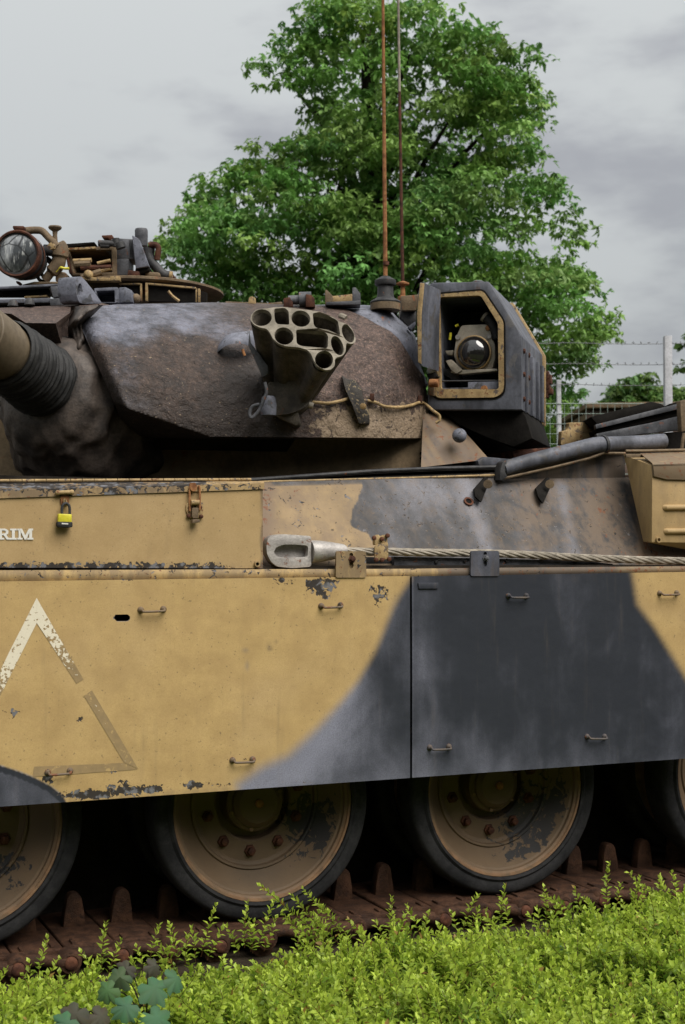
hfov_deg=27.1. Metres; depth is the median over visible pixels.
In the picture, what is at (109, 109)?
sky
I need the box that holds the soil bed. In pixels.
[0,897,681,1022]
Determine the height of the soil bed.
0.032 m
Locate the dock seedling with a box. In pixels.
[53,1002,109,1023]
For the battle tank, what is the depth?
5.51 m
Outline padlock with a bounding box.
[56,502,72,527]
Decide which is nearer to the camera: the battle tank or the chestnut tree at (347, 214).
the battle tank
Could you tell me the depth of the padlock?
4.79 m
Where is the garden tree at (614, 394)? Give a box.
[596,372,684,402]
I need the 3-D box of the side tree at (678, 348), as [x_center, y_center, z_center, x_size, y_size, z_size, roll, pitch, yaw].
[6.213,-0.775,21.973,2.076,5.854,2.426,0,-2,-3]
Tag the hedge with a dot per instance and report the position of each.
(424, 979)
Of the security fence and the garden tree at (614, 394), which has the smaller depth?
the security fence
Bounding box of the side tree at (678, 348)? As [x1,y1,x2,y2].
[672,333,684,375]
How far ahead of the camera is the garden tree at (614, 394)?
29.35 m
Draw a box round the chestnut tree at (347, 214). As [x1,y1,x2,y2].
[148,0,625,447]
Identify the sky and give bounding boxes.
[0,0,684,420]
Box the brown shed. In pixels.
[554,402,677,476]
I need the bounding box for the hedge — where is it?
[0,861,684,1023]
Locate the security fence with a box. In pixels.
[538,336,684,447]
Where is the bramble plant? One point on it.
(151, 992)
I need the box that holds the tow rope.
[263,534,684,567]
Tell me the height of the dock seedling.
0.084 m
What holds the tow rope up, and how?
on the battle tank
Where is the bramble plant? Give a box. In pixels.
[96,958,182,1023]
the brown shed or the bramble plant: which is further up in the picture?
the brown shed
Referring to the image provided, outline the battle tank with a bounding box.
[0,0,684,984]

